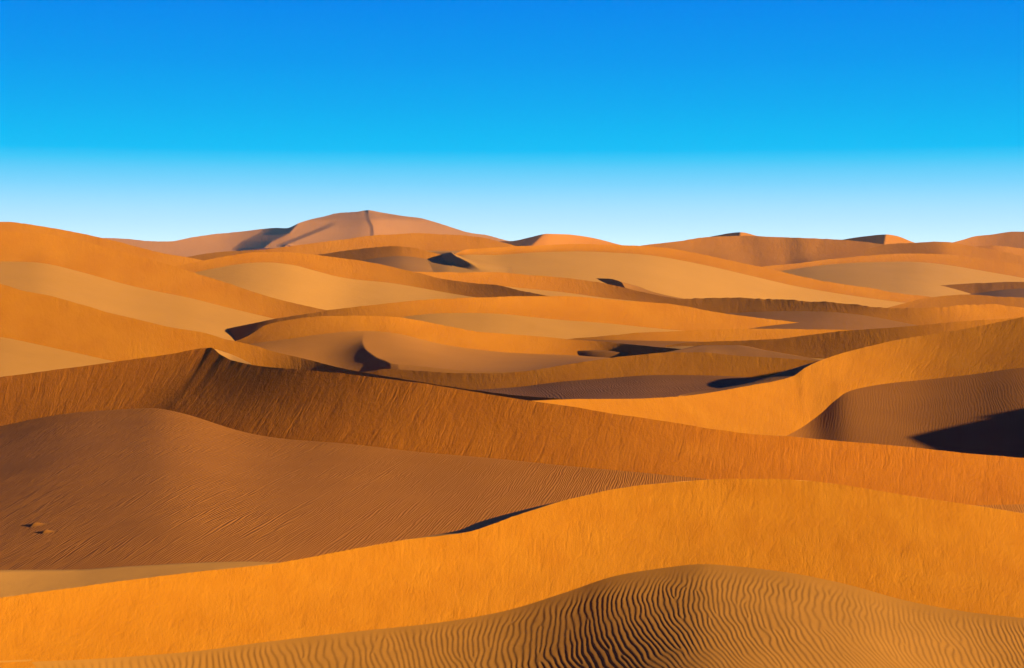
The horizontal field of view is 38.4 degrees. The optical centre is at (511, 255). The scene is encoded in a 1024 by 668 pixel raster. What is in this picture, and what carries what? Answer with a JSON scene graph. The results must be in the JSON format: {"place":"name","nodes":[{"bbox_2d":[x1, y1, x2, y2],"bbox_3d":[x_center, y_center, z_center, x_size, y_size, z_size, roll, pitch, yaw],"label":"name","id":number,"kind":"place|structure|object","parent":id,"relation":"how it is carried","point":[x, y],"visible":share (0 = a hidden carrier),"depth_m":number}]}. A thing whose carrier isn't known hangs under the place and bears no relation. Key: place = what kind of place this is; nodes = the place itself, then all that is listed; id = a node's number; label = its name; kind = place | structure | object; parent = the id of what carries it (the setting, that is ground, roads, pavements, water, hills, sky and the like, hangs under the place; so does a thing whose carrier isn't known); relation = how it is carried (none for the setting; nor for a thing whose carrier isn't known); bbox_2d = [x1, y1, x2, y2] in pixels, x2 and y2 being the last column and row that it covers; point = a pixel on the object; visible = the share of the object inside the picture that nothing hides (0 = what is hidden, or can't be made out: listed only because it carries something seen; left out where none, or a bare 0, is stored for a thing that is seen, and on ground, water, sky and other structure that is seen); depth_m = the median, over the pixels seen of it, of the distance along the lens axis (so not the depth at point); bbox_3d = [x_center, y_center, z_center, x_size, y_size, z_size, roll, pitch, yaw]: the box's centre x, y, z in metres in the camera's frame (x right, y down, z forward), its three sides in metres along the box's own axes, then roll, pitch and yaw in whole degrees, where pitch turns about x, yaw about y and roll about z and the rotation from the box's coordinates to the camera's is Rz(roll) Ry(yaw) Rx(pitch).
{"place":"outdoors","nodes":[
{"label":"outdoors","id":0,"kind":"place"},
{"bbox_2d":[0,337,114,376],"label":"sand flat ground","id":1,"kind":"structure","parent":0,"point":[17,357],"depth_m":214.06},
{"bbox_2d":[0,222,202,265],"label":"sand dune","id":2,"kind":"structure","parent":0,"point":[172,260],"depth_m":471.38},
{"bbox_2d":[0,261,273,340],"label":"sand flat ground","id":3,"kind":"structure","parent":0,"point":[142,304],"depth_m":365.27},
{"bbox_2d":[0,231,325,318],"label":"sand dune","id":4,"kind":"structure","parent":0,"point":[119,266],"depth_m":390.07},
{"bbox_2d":[0,284,557,400],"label":"sand dune","id":5,"kind":"structure","parent":0,"point":[47,321],"depth_m":229.65},
{"bbox_2d":[104,210,506,256],"bbox_3d":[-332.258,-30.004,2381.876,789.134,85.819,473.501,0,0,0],"label":"sand mountain","id":6,"kind":"structure","parent":0,"point":[341,226],"depth_m":2272.19},
{"bbox_2d":[194,262,473,309],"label":"sand flat ground","id":7,"kind":"structure","parent":0,"point":[300,285],"depth_m":442.47},
{"bbox_2d":[188,233,513,260],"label":"sand dune","id":8,"kind":"structure","parent":0,"point":[433,242],"depth_m":718.66},
{"bbox_2d":[175,252,544,296],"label":"sand dune","id":9,"kind":"structure","parent":0,"point":[352,269],"depth_m":461.46},
{"bbox_2d":[319,246,441,260],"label":"sand dune","id":10,"kind":"structure","parent":0,"point":[369,253],"depth_m":593.63},
{"bbox_2d":[361,256,432,271],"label":"sand flat ground","id":11,"kind":"structure","parent":0,"point":[414,264],"depth_m":564.65},
{"bbox_2d":[250,331,605,372],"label":"sand flat ground","id":12,"kind":"structure","parent":0,"point":[367,351],"depth_m":268.37},
{"bbox_2d":[237,315,678,355],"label":"sand dune","id":13,"kind":"structure","parent":0,"point":[418,329],"depth_m":288.34},
{"bbox_2d":[426,251,511,272],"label":"sand dune","id":14,"kind":"structure","parent":0,"point":[443,263],"depth_m":556.40},
{"bbox_2d":[0,479,1023,667],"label":"sand dune","id":15,"kind":"structure","parent":0,"point":[953,555],"depth_m":55.31},
{"bbox_2d":[0,408,1023,569],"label":"sand flat ground","id":16,"kind":"structure","parent":0,"point":[125,487],"depth_m":100.22},
{"bbox_2d":[29,522,49,527],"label":"sand mound","id":17,"kind":"object","parent":16,"relation":"on","point":[36,524],"visible":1,"depth_m":86.38},
{"bbox_2d":[41,530,56,533],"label":"sand mound","id":18,"kind":"object","parent":16,"relation":"on","point":[47,531],"visible":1,"depth_m":83.86},
{"bbox_2d":[0,348,1023,504],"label":"sand dune","id":19,"kind":"structure","parent":0,"point":[223,388],"depth_m":124.50},
{"bbox_2d":[0,564,1023,667],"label":"sand flat ground","id":20,"kind":"structure","parent":0,"point":[704,616],"depth_m":49.05},
{"bbox_2d":[0,0,1023,245],"label":"sky","id":21,"kind":"structure","parent":0,"point":[621,122]},
{"bbox_2d":[227,296,798,340],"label":"sand dune","id":22,"kind":"structure","parent":0,"point":[641,314],"depth_m":365.85},
{"bbox_2d":[402,313,680,338],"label":"sand flat ground","id":23,"kind":"structure","parent":0,"point":[513,324],"depth_m":346.10},
{"bbox_2d":[416,272,674,301],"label":"sand dune","id":24,"kind":"structure","parent":0,"point":[578,286],"depth_m":514.24},
{"bbox_2d":[500,234,618,245],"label":"sand dune","id":25,"kind":"structure","parent":0,"point":[549,239],"depth_m":1509.10},
{"bbox_2d":[504,286,638,301],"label":"sand flat ground","id":26,"kind":"structure","parent":0,"point":[547,293],"depth_m":509.31},
{"bbox_2d":[371,345,819,389],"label":"sand dune","id":27,"kind":"structure","parent":0,"point":[731,360],"depth_m":238.53},
{"bbox_2d":[478,375,762,398],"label":"sand flat ground","id":28,"kind":"structure","parent":0,"point":[645,386],"depth_m":215.62},
{"bbox_2d":[578,340,692,357],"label":"sand flat ground","id":29,"kind":"structure","parent":0,"point":[602,353],"depth_m":308.34},
{"bbox_2d":[596,278,682,298],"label":"sand dune","id":30,"kind":"structure","parent":0,"point":[621,284],"depth_m":539.51},
{"bbox_2d":[452,251,902,307],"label":"sand flat ground","id":31,"kind":"structure","parent":0,"point":[674,277],"depth_m":584.02},
{"bbox_2d":[455,244,929,302],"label":"sand dune","id":32,"kind":"structure","parent":0,"point":[774,275],"depth_m":623.88},
{"bbox_2d":[573,329,847,341],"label":"sand dune","id":33,"kind":"structure","parent":0,"point":[710,335],"depth_m":323.54},
{"bbox_2d":[711,232,754,236],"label":"sand dune","id":34,"kind":"structure","parent":0,"point":[738,234],"depth_m":1363.65},
{"bbox_2d":[666,346,822,359],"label":"sand flat ground","id":35,"kind":"structure","parent":0,"point":[679,347],"depth_m":297.82},
{"bbox_2d":[642,236,882,266],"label":"sand dune","id":36,"kind":"structure","parent":0,"point":[761,251],"depth_m":1077.40},
{"bbox_2d":[535,317,1023,435],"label":"sand dune","id":37,"kind":"structure","parent":0,"point":[787,402],"depth_m":199.90},
{"bbox_2d":[725,311,916,329],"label":"sand flat ground","id":38,"kind":"structure","parent":0,"point":[817,320],"depth_m":395.80},
{"bbox_2d":[651,297,1023,324],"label":"sand dune","id":39,"kind":"structure","parent":0,"point":[931,315],"depth_m":411.71},
{"bbox_2d":[666,317,1020,358],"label":"sand dune","id":40,"kind":"structure","parent":0,"point":[826,345],"depth_m":288.47},
{"bbox_2d":[844,234,913,244],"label":"sand dune","id":41,"kind":"structure","parent":0,"point":[884,239],"depth_m":1279.88},
{"bbox_2d":[763,254,1023,277],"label":"sand dune","id":42,"kind":"structure","parent":0,"point":[1004,268],"depth_m":843.97},
{"bbox_2d":[781,262,1023,296],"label":"sand flat ground","id":43,"kind":"structure","parent":0,"point":[921,278],"depth_m":779.92},
{"bbox_2d":[787,368,1023,457],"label":"sand dune","id":44,"kind":"structure","parent":0,"point":[981,413],"depth_m":184.31},
{"bbox_2d":[864,242,1023,264],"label":"sand dune","id":45,"kind":"structure","parent":0,"point":[950,248],"depth_m":943.58},
{"bbox_2d":[889,294,1023,307],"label":"sand dune","id":46,"kind":"structure","parent":0,"point":[946,301],"depth_m":564.66},
{"bbox_2d":[941,282,1023,293],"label":"sand dune","id":47,"kind":"structure","parent":0,"point":[971,288],"depth_m":735.34},
{"bbox_2d":[952,232,1023,248],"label":"sand dune","id":48,"kind":"structure","parent":0,"point":[1013,239],"depth_m":1494.36},
{"bbox_2d":[969,288,1023,297],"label":"sand flat ground","id":49,"kind":"structure","parent":0,"point":[1010,293],"depth_m":710.17},
{"bbox_2d":[975,246,1023,256],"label":"sand dune","id":50,"kind":"structure","parent":0,"point":[1015,251],"depth_m":1097.54}
]}

